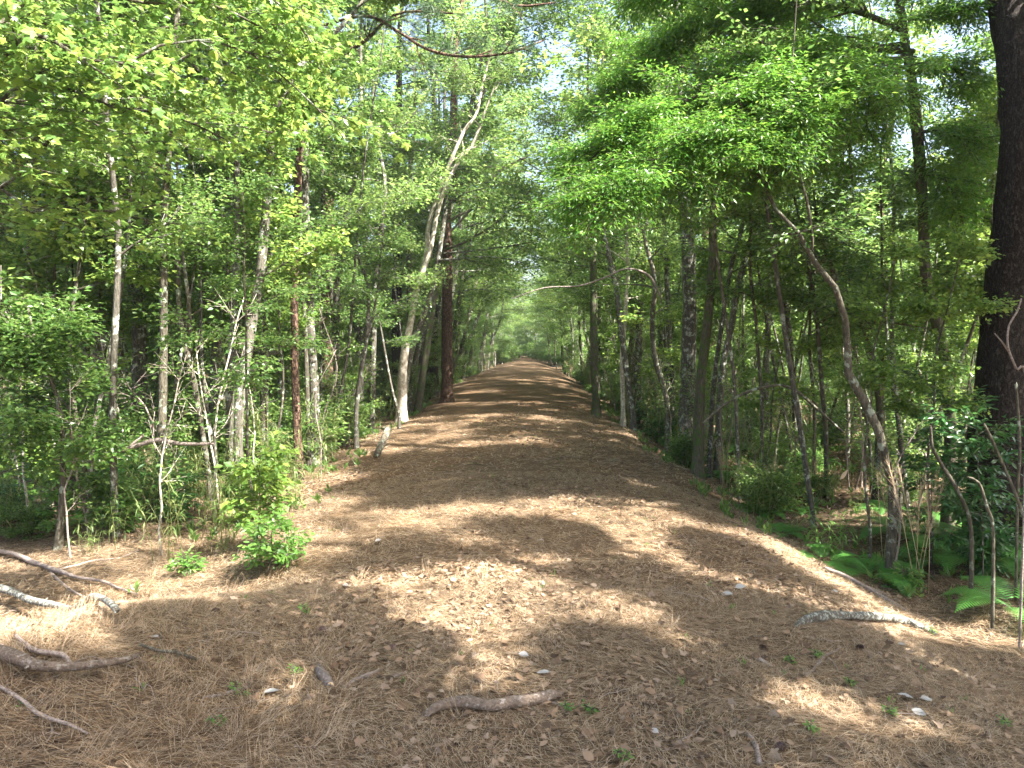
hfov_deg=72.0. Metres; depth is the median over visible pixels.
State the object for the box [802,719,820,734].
seedling
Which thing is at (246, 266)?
slender tree
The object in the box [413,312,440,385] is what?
sapling
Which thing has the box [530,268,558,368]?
hardwood tree
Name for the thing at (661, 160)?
pine tree
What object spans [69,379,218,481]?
shrub
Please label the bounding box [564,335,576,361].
sapling
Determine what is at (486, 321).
hardwood tree
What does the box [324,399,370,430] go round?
shrub
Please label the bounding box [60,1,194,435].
hardwood tree
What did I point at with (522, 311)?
hardwood tree
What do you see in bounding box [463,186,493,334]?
hardwood tree
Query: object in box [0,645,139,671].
fallen limb
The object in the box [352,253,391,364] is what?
understorey tree
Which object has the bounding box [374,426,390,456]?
short log
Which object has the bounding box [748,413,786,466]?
cane plant
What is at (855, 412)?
sapling
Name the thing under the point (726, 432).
cane plant
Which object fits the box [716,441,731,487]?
dead stalks
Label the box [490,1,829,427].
hardwood tree
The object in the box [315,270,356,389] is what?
sapling
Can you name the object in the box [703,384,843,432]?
dead branch
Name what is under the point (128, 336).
slender tree
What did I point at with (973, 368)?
sapling
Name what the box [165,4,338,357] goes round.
hardwood tree
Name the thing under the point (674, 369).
sapling
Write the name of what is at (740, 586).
pale leaf
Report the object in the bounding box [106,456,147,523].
cane plant
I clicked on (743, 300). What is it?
slender tree
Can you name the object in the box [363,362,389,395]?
shrub
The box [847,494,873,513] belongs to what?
cane plant
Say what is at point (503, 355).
shrub
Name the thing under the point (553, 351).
shrub
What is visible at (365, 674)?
wood splinter
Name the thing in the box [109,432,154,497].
leafy shrub
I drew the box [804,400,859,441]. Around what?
shrub
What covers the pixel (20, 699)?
dead branch
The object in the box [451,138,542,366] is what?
hardwood tree
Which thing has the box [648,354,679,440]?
sapling
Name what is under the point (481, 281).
hardwood tree
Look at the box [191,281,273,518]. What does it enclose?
sapling
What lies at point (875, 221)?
slender tree
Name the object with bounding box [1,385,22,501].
sapling
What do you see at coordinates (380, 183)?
slender tree
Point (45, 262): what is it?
slender tree
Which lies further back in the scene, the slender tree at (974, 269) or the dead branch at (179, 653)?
the slender tree at (974, 269)
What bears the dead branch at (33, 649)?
on the ground at (340, 467)
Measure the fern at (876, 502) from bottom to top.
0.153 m
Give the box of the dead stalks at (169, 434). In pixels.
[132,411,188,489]
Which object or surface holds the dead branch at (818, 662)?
on the ground at (340, 467)
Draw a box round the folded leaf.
[840,470,847,479]
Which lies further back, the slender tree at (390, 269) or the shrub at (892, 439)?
the slender tree at (390, 269)
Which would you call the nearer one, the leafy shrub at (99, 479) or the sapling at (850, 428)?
the leafy shrub at (99, 479)
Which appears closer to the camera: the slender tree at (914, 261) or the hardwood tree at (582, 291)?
the slender tree at (914, 261)
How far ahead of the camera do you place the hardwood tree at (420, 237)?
35.47 m
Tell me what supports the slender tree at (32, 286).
on the ground at (340, 467)
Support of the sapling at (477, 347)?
on the ground at (340, 467)
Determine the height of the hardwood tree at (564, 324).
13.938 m
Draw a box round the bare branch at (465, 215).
[451,157,525,231]
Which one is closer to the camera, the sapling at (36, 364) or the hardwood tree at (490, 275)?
the sapling at (36, 364)
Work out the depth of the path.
5.86 m
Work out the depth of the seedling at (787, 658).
5.08 m
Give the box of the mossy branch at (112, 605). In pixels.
[0,584,120,639]
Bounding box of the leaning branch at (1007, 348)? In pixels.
[994,299,1023,647]
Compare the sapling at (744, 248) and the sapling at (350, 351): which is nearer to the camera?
the sapling at (744, 248)
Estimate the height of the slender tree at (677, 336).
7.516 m
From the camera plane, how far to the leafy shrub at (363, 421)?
21.03 m
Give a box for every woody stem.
[929,425,973,608]
[967,476,994,629]
[983,423,1022,518]
[1014,382,1020,602]
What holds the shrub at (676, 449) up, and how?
on the ground at (340, 467)
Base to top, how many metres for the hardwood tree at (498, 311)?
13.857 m
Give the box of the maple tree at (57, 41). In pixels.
[0,0,432,259]
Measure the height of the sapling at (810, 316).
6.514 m
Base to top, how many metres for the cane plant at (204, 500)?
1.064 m
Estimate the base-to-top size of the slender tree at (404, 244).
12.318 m
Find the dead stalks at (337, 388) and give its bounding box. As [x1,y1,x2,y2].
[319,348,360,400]
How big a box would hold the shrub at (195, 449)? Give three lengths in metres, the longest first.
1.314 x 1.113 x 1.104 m
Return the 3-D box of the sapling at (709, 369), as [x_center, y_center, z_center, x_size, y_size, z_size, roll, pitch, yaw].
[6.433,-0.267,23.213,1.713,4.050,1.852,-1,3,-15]
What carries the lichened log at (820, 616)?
on the ground at (340, 467)
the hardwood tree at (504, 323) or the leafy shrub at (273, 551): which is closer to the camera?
the leafy shrub at (273, 551)
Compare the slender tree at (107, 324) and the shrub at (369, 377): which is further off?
the shrub at (369, 377)
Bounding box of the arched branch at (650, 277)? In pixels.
[511,267,661,299]
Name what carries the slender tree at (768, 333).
on the ground at (340, 467)
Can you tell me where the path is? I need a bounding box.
[49,358,985,767]
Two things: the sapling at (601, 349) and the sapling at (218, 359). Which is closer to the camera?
the sapling at (218, 359)
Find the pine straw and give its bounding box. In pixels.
[0,409,1023,767]
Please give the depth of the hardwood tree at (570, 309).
54.95 m
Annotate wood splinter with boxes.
[343,668,382,687]
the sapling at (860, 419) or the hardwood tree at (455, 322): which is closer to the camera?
the sapling at (860, 419)
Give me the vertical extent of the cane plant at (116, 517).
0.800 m
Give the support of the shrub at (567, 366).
on the ground at (340, 467)
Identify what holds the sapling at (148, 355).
on the ground at (340, 467)
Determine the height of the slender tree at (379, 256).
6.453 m
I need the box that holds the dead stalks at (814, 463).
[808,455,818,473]
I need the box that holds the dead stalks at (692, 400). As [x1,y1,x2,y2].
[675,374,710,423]
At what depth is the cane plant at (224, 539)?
9.06 m
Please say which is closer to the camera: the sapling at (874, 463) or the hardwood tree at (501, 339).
the sapling at (874, 463)
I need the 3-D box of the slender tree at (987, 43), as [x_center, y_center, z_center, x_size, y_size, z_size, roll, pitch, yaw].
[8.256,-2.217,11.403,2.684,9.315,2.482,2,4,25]
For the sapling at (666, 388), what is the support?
on the ground at (340, 467)
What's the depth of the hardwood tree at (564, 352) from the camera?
71.91 m
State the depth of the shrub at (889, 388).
17.64 m
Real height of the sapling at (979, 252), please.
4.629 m
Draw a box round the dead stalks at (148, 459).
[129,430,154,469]
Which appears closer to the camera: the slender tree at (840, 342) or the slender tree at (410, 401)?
the slender tree at (840, 342)
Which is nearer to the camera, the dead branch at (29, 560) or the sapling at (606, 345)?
the dead branch at (29, 560)
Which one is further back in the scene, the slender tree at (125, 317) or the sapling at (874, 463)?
the slender tree at (125, 317)
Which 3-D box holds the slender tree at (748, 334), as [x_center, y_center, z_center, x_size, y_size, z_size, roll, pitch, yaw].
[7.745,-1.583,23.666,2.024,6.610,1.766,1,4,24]
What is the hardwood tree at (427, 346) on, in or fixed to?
on the ground at (340, 467)
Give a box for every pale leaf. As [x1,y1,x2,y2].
[262,688,277,692]
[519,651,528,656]
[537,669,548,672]
[735,584,744,588]
[897,693,912,697]
[912,708,925,714]
[920,695,932,700]
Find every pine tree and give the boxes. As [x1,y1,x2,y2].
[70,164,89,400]
[239,71,254,400]
[289,5,393,402]
[290,0,578,480]
[358,2,469,411]
[383,0,511,403]
[383,30,476,237]
[394,0,479,399]
[638,10,714,394]
[647,19,688,337]
[961,0,1023,557]
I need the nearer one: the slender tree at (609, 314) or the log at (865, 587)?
the log at (865, 587)
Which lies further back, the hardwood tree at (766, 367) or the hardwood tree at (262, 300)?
the hardwood tree at (262, 300)
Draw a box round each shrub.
[0,398,70,506]
[0,469,33,521]
[0,494,57,540]
[34,457,86,533]
[46,382,182,478]
[59,375,131,419]
[62,367,208,435]
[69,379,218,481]
[74,470,153,533]
[75,448,169,498]
[83,445,206,521]
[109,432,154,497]
[147,355,221,408]
[147,435,201,487]
[153,436,204,485]
[154,381,259,452]
[157,384,273,474]
[163,545,208,575]
[202,413,254,481]
[206,381,290,417]
[209,430,300,545]
[216,455,275,521]
[231,502,314,570]
[234,392,339,459]
[243,442,295,490]
[268,376,354,458]
[271,371,343,410]
[287,383,352,403]
[320,386,377,445]
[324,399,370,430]
[349,354,385,403]
[354,366,386,403]
[359,413,372,428]
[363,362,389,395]
[364,391,391,411]
[413,372,440,404]
[440,354,472,383]
[469,364,477,375]
[471,364,480,374]
[482,341,505,362]
[488,343,516,363]
[492,346,508,363]
[506,347,523,359]
[516,341,528,357]
[519,340,537,356]
[525,343,544,359]
[530,341,546,358]
[535,344,552,362]
[536,347,550,363]
[543,342,561,365]
[560,357,586,376]
[574,364,590,383]
[580,369,590,387]
[583,384,590,392]
[599,363,652,404]
[600,387,608,400]
[601,373,644,408]
[633,371,679,424]
[634,396,657,427]
[636,400,706,443]
[657,437,673,447]
[658,422,719,467]
[714,410,759,444]
[723,391,787,435]
[726,452,816,514]
[742,367,785,401]
[747,417,793,458]
[747,449,801,496]
[767,432,796,463]
[774,409,843,452]
[781,358,835,409]
[786,438,823,471]
[794,500,864,561]
[795,463,839,498]
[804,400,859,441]
[817,376,889,425]
[839,374,974,451]
[844,391,943,471]
[866,460,929,502]
[867,420,925,462]
[881,559,929,595]
[890,364,998,553]
[917,404,1023,585]
[922,395,969,457]
[948,486,1022,545]
[948,504,1012,577]
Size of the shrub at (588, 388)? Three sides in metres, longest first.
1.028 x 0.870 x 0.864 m
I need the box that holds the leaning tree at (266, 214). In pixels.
[221,0,429,505]
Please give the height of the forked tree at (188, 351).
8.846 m
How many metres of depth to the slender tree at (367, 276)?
25.41 m
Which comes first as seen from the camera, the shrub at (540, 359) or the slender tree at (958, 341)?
the slender tree at (958, 341)
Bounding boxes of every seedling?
[204,715,227,725]
[228,680,250,695]
[287,664,302,674]
[298,603,309,616]
[560,700,576,711]
[581,699,598,713]
[613,747,634,761]
[783,655,796,663]
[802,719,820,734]
[809,649,824,657]
[844,677,857,686]
[881,705,898,715]
[926,626,937,635]
[996,713,1014,726]
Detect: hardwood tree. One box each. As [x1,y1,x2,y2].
[0,4,244,363]
[0,67,94,402]
[1,110,120,420]
[17,0,328,505]
[19,0,249,416]
[40,2,230,454]
[41,197,93,381]
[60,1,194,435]
[103,0,369,499]
[160,2,374,255]
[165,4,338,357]
[196,15,291,469]
[210,82,357,403]
[227,167,314,396]
[238,0,408,442]
[243,0,384,466]
[309,4,462,434]
[331,0,422,407]
[331,0,562,381]
[334,44,423,364]
[352,89,488,312]
[363,103,457,409]
[368,0,523,372]
[376,0,588,399]
[378,136,438,350]
[388,192,469,403]
[404,16,544,390]
[404,190,458,354]
[404,207,456,347]
[408,0,604,411]
[417,33,560,382]
[421,76,525,398]
[423,128,485,286]
[425,214,506,318]
[430,98,530,374]
[437,185,507,324]
[439,13,568,360]
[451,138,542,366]
[453,205,491,351]
[454,242,485,329]
[456,211,503,367]
[461,111,546,378]
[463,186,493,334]
[464,213,521,369]
[466,147,533,376]
[469,282,494,375]
[475,299,512,364]
[476,278,497,370]
[479,225,519,371]
[481,298,509,365]
[483,285,511,368]
[483,308,505,366]
[486,193,537,368]
[489,270,512,366]
[489,296,525,363]
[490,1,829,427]
[491,0,708,404]
[492,274,516,359]
[496,244,532,364]
[497,303,527,350]
[505,297,536,345]
[510,290,533,356]
[512,9,744,388]
[516,307,542,357]
[519,298,551,362]
[520,61,589,357]
[520,305,550,347]
[521,255,551,366]
[524,212,569,374]
[526,10,692,364]
[527,306,547,346]
[528,0,658,371]
[528,172,590,383]
[528,187,573,365]
[530,214,566,360]
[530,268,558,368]
[533,123,600,359]
[537,237,588,376]
[537,260,557,340]
[537,274,565,365]
[539,272,575,352]
[543,238,588,346]
[543,288,578,374]
[545,124,609,376]
[549,222,602,349]
[550,264,581,350]
[552,2,705,414]
[552,114,630,365]
[556,278,586,354]
[557,137,622,351]
[564,0,723,404]
[572,216,648,388]
[573,0,725,463]
[585,229,631,403]
[620,81,726,413]
[620,195,715,415]
[645,6,795,480]
[659,0,946,435]
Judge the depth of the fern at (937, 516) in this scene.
10.94 m
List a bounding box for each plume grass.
[873,468,899,560]
[882,456,946,593]
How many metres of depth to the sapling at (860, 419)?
13.28 m
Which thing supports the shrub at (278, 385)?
on the ground at (340, 467)
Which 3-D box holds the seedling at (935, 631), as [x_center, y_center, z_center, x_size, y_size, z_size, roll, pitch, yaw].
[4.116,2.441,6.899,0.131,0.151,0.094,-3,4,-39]
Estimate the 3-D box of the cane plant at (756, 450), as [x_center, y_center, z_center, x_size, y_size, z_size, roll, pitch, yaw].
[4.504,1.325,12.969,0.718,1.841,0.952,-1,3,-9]
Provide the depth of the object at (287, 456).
10.82 m
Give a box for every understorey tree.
[76,188,156,394]
[109,243,228,400]
[255,208,357,375]
[309,179,391,372]
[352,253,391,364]
[642,259,699,366]
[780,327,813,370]
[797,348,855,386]
[800,210,902,359]
[844,199,921,367]
[906,331,976,396]
[952,312,976,365]
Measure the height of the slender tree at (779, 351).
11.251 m
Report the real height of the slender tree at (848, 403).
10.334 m
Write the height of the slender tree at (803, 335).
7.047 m
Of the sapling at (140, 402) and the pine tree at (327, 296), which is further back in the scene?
the pine tree at (327, 296)
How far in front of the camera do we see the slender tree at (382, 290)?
30.89 m
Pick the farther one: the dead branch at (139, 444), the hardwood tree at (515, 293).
the hardwood tree at (515, 293)
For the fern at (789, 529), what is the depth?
10.54 m
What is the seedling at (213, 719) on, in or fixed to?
on the ground at (340, 467)
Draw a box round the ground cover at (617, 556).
[15,414,967,714]
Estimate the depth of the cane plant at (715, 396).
18.09 m
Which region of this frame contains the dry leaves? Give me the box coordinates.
[0,403,1023,767]
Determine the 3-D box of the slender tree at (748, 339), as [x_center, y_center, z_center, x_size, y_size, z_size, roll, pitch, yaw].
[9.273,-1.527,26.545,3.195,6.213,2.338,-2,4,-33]
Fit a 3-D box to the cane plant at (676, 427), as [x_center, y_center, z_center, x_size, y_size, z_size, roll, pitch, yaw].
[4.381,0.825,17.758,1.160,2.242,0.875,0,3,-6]
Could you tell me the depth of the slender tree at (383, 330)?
32.83 m
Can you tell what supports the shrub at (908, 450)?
on the ground at (340, 467)
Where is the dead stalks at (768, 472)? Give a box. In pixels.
[763,458,779,507]
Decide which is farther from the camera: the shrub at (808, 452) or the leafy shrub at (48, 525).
the shrub at (808, 452)
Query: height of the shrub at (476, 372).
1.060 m
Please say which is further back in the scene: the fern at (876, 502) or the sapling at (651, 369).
the sapling at (651, 369)
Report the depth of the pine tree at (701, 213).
26.26 m
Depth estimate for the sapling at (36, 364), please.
9.05 m
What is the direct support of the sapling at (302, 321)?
on the ground at (340, 467)
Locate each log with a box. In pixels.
[219,303,343,404]
[314,663,333,688]
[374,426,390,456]
[794,609,937,634]
[823,566,907,611]
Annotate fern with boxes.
[56,515,105,529]
[705,470,733,482]
[718,468,756,479]
[722,442,753,452]
[722,464,751,470]
[739,504,799,520]
[765,523,806,532]
[771,524,809,540]
[791,506,820,515]
[798,544,864,571]
[830,558,935,597]
[845,514,960,546]
[853,499,908,515]
[857,554,918,578]
[878,546,951,570]
[897,531,1020,572]
[911,512,961,526]
[941,575,1023,623]
[944,538,1020,577]
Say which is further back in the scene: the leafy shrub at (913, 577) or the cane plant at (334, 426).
the cane plant at (334, 426)
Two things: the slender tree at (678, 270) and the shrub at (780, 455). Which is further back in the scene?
the slender tree at (678, 270)
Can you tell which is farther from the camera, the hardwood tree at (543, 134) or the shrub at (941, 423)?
the hardwood tree at (543, 134)
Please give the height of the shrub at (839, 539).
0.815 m
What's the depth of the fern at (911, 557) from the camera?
9.20 m
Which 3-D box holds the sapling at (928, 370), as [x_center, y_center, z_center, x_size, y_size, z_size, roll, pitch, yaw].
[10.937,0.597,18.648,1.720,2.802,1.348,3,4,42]
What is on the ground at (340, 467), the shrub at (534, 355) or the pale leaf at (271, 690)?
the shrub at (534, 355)
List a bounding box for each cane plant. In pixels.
[0,445,23,527]
[0,482,38,533]
[17,474,52,505]
[65,519,107,556]
[72,486,141,549]
[80,464,108,531]
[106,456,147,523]
[128,443,177,524]
[130,464,189,562]
[135,411,179,519]
[168,400,200,490]
[172,422,209,510]
[176,465,204,511]
[191,409,253,536]
[194,415,256,523]
[194,474,253,552]
[195,463,222,529]
[212,450,270,502]
[215,521,239,557]
[217,365,252,457]
[237,477,264,526]
[248,404,293,494]
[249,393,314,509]
[270,421,310,503]
[282,456,311,512]
[303,393,333,479]
[306,461,323,482]
[320,388,342,464]
[613,381,625,412]
[615,382,627,418]
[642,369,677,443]
[672,390,678,439]
[704,360,737,424]
[706,404,730,448]
[715,381,765,492]
[721,397,756,467]
[722,359,771,455]
[723,445,756,504]
[730,429,782,519]
[732,404,779,486]
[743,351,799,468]
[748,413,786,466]
[752,450,781,499]
[756,360,789,427]
[762,417,798,496]
[776,404,809,457]
[790,511,814,537]
[797,419,823,473]
[801,383,832,445]
[810,453,856,506]
[837,403,863,459]
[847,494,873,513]
[872,441,911,501]
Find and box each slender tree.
[0,0,120,404]
[0,0,258,537]
[0,1,177,485]
[0,10,125,489]
[0,21,106,488]
[0,53,79,478]
[0,87,65,486]
[1,133,48,460]
[3,52,111,405]
[13,156,149,362]
[19,0,234,515]
[33,185,146,380]
[49,169,193,371]
[59,163,146,395]
[64,103,174,470]
[66,171,148,408]
[68,163,154,328]
[73,83,173,339]
[105,220,186,393]
[121,184,190,406]
[124,263,211,441]
[127,142,214,412]
[128,4,238,488]
[128,265,213,359]
[131,159,343,519]
[151,205,240,473]
[153,16,263,425]
[168,9,246,435]
[189,184,230,358]
[189,207,223,298]
[191,214,288,321]
[193,202,238,382]
[194,177,274,364]
[197,128,285,410]
[243,0,352,466]
[252,134,370,468]
[252,161,292,383]
[256,226,317,334]
[290,184,347,376]
[298,171,362,410]
[309,0,427,447]
[318,0,443,451]
[325,184,437,448]
[334,197,381,410]
[339,136,406,332]
[340,190,393,362]
[340,264,393,391]
[342,123,404,331]
[352,262,404,388]
[364,116,441,336]
[364,287,403,348]
[368,298,391,361]
[369,145,423,392]
[376,49,458,412]
[414,268,469,338]
[416,280,467,330]
[454,298,477,343]
[460,313,472,350]
[527,13,664,431]
[529,24,664,417]
[548,288,586,369]
[574,45,681,427]
[574,122,705,451]
[576,268,598,374]
[597,240,628,407]
[597,276,645,346]
[599,27,725,428]
[610,276,658,355]
[614,89,699,384]
[631,158,679,387]
[639,218,682,428]
[644,0,823,497]
[645,235,682,381]
[651,195,727,427]
[656,0,874,530]
[659,10,820,475]
[659,215,774,382]
[676,28,790,478]
[680,235,745,344]
[694,70,763,442]
[696,205,739,401]
[696,213,755,410]
[696,228,751,413]
[698,39,796,470]
[700,229,755,345]
[705,191,854,460]
[715,228,777,389]
[717,263,772,416]
[722,0,823,367]
[723,192,790,409]
[724,146,832,429]
[724,219,787,367]
[732,274,793,390]
[742,179,970,501]
[746,189,821,416]
[758,148,889,465]
[771,283,813,416]
[772,208,836,378]
[774,115,975,526]
[785,220,899,494]
[788,198,821,408]
[795,147,862,415]
[796,246,919,400]
[798,10,913,469]
[807,0,955,512]
[812,285,906,446]
[828,178,938,428]
[842,1,962,389]
[847,139,967,460]
[878,39,975,432]
[878,296,966,373]
[888,254,967,378]
[894,108,999,463]
[895,228,975,423]
[896,139,971,403]
[917,82,996,302]
[919,22,999,497]
[930,32,999,261]
[930,69,999,321]
[943,215,979,471]
[944,260,978,399]
[949,275,974,380]
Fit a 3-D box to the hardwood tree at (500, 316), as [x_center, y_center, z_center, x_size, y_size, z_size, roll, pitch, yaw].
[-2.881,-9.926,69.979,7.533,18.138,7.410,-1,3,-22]
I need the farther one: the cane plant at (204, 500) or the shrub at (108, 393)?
the shrub at (108, 393)
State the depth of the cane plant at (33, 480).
10.65 m
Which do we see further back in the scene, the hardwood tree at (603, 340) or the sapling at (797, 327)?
the hardwood tree at (603, 340)
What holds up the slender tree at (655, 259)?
on the ground at (340, 467)
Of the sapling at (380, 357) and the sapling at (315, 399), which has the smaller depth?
the sapling at (315, 399)
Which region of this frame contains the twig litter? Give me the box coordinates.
[0,423,1023,765]
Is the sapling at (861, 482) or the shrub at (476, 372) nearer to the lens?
the sapling at (861, 482)
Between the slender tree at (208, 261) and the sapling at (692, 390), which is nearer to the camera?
the sapling at (692, 390)
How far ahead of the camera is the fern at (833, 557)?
9.02 m
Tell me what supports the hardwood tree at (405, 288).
on the ground at (340, 467)
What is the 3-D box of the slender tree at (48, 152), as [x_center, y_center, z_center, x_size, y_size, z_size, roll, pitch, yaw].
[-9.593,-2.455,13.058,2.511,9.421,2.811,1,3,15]
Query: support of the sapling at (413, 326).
on the ground at (340, 467)
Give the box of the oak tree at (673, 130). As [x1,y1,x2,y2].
[519,0,1004,530]
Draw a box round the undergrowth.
[0,401,1023,603]
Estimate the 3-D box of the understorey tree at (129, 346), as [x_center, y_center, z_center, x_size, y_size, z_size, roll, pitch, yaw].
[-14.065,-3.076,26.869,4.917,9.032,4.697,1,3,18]
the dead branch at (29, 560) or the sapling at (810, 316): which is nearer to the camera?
the dead branch at (29, 560)
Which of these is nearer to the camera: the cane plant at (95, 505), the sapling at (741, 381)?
the cane plant at (95, 505)
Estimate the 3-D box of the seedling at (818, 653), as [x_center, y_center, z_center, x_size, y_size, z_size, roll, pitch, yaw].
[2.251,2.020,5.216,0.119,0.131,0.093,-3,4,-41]
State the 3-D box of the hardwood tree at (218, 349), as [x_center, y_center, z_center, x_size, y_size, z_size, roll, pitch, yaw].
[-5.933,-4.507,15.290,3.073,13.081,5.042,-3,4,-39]
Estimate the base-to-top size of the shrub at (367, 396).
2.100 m
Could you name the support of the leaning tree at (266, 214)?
on the ground at (340, 467)
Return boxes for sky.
[3,0,995,341]
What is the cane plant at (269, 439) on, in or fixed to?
on the ground at (340, 467)
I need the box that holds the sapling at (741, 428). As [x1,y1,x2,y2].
[723,408,776,472]
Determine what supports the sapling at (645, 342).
on the ground at (340, 467)
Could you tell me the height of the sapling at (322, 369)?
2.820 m
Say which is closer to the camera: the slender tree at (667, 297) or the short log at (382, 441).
the short log at (382, 441)
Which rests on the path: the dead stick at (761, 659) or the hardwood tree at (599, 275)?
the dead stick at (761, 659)
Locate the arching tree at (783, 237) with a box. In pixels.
[690,0,898,578]
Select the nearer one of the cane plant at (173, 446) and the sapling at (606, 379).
the cane plant at (173, 446)
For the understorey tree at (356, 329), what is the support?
on the ground at (340, 467)
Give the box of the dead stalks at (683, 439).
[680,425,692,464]
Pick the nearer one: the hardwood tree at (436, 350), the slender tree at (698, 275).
the slender tree at (698, 275)
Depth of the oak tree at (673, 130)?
9.15 m
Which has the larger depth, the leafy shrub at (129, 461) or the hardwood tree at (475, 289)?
the hardwood tree at (475, 289)
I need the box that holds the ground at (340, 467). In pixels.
[0,355,1023,767]
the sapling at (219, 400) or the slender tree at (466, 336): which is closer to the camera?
the sapling at (219, 400)
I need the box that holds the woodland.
[6,165,973,383]
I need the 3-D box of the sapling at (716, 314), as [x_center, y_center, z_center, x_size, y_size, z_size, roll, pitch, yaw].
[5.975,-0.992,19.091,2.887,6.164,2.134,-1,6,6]
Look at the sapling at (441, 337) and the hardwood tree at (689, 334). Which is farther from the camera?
the sapling at (441, 337)
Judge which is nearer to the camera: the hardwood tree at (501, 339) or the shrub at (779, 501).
the shrub at (779, 501)
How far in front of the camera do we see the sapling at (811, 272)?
12.72 m
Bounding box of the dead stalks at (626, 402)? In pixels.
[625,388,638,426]
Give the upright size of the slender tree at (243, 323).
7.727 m
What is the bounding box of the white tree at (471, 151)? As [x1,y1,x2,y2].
[394,5,522,423]
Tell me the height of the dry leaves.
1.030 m
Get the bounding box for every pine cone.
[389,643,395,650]
[759,644,766,650]
[775,741,785,749]
[855,644,863,650]
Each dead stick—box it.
[202,685,252,698]
[745,732,761,765]
[751,655,773,666]
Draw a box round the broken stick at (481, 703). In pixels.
[421,689,564,720]
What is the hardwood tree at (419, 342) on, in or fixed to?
on the ground at (340, 467)
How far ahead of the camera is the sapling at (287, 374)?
17.61 m
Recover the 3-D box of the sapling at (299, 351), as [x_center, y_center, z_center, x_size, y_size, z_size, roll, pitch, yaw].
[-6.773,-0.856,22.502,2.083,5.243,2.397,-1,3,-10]
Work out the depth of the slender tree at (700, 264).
20.66 m
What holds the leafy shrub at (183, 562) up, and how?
on the ground at (340, 467)
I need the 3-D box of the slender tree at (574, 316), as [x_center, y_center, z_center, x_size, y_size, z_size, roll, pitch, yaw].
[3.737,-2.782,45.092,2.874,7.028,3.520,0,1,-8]
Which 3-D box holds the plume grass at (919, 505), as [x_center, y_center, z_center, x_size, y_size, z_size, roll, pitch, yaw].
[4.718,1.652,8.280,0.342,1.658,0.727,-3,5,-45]
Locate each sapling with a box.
[0,231,139,505]
[0,261,103,483]
[0,278,153,550]
[0,297,104,532]
[0,305,48,507]
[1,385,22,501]
[28,250,106,386]
[28,361,95,462]
[32,160,131,427]
[44,368,99,557]
[70,341,178,480]
[85,323,145,458]
[129,316,178,391]
[131,327,193,406]
[139,347,214,555]
[147,349,219,388]
[154,296,216,400]
[156,354,200,447]
[172,321,236,506]
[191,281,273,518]
[194,319,242,418]
[197,302,256,404]
[217,335,275,462]
[218,186,320,461]
[218,285,260,438]
[221,344,271,396]
[228,271,304,406]
[260,288,318,397]
[270,290,317,382]
[272,284,319,419]
[286,363,344,393]
[298,345,342,477]
[300,352,332,388]
[308,297,363,426]
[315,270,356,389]
[315,295,386,411]
[316,301,360,448]
[317,311,367,381]
[331,353,382,447]
[341,269,428,428]
[356,340,392,392]
[376,348,416,402]
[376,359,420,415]
[386,309,420,378]
[402,293,429,380]
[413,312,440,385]
[426,308,460,375]
[453,330,473,371]
[472,333,483,365]
[472,338,484,365]
[477,323,494,369]
[486,333,495,363]
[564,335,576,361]
[566,337,586,368]
[571,347,587,364]
[581,283,644,382]
[583,320,611,362]
[583,329,606,375]
[585,345,617,415]
[598,323,628,379]
[598,352,612,403]
[598,354,617,412]
[606,368,626,391]
[618,242,708,411]
[619,344,655,413]
[627,325,660,427]
[630,364,655,425]
[631,329,670,418]
[633,315,663,388]
[646,355,680,387]
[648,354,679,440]
[653,376,679,434]
[659,245,764,402]
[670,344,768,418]
[676,360,733,451]
[678,365,716,443]
[680,137,825,475]
[686,362,762,463]
[696,321,730,408]
[697,234,780,444]
[705,320,758,483]
[710,315,746,450]
[712,311,777,463]
[723,408,776,472]
[727,243,840,467]
[728,173,873,475]
[731,303,763,382]
[732,311,754,381]
[739,156,887,497]
[742,321,781,398]
[759,326,807,404]
[761,335,788,403]
[764,391,820,470]
[776,276,886,406]
[788,377,833,431]
[807,220,888,451]
[807,336,841,444]
[809,319,882,486]
[817,267,902,430]
[821,215,956,568]
[826,355,907,443]
[831,325,867,486]
[833,390,894,489]
[839,426,916,484]
[861,317,937,404]
[866,393,944,571]
[880,294,964,459]
[881,214,1022,571]
[884,394,963,507]
[889,357,957,409]
[904,344,967,386]
[947,314,977,424]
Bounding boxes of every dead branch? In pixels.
[0,549,139,597]
[0,684,88,741]
[13,633,71,674]
[116,435,214,452]
[139,625,226,660]
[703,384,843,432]
[806,646,840,676]
[959,661,991,743]
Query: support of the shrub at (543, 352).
on the ground at (340, 467)
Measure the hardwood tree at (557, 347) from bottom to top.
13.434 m
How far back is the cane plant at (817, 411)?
17.57 m
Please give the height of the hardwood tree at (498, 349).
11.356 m
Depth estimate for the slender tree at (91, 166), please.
9.78 m
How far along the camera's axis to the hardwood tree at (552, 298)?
44.12 m
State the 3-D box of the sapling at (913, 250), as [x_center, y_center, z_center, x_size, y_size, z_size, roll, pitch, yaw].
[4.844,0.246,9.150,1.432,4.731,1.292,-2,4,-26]
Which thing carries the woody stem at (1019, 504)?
on the ground at (340, 467)
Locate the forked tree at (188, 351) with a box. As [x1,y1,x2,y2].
[82,0,304,500]
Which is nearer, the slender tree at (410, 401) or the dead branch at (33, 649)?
the dead branch at (33, 649)
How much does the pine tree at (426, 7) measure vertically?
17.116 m
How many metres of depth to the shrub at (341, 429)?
16.95 m
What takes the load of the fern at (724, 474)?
on the ground at (340, 467)
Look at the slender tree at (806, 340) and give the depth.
23.14 m
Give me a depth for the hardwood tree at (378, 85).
30.21 m

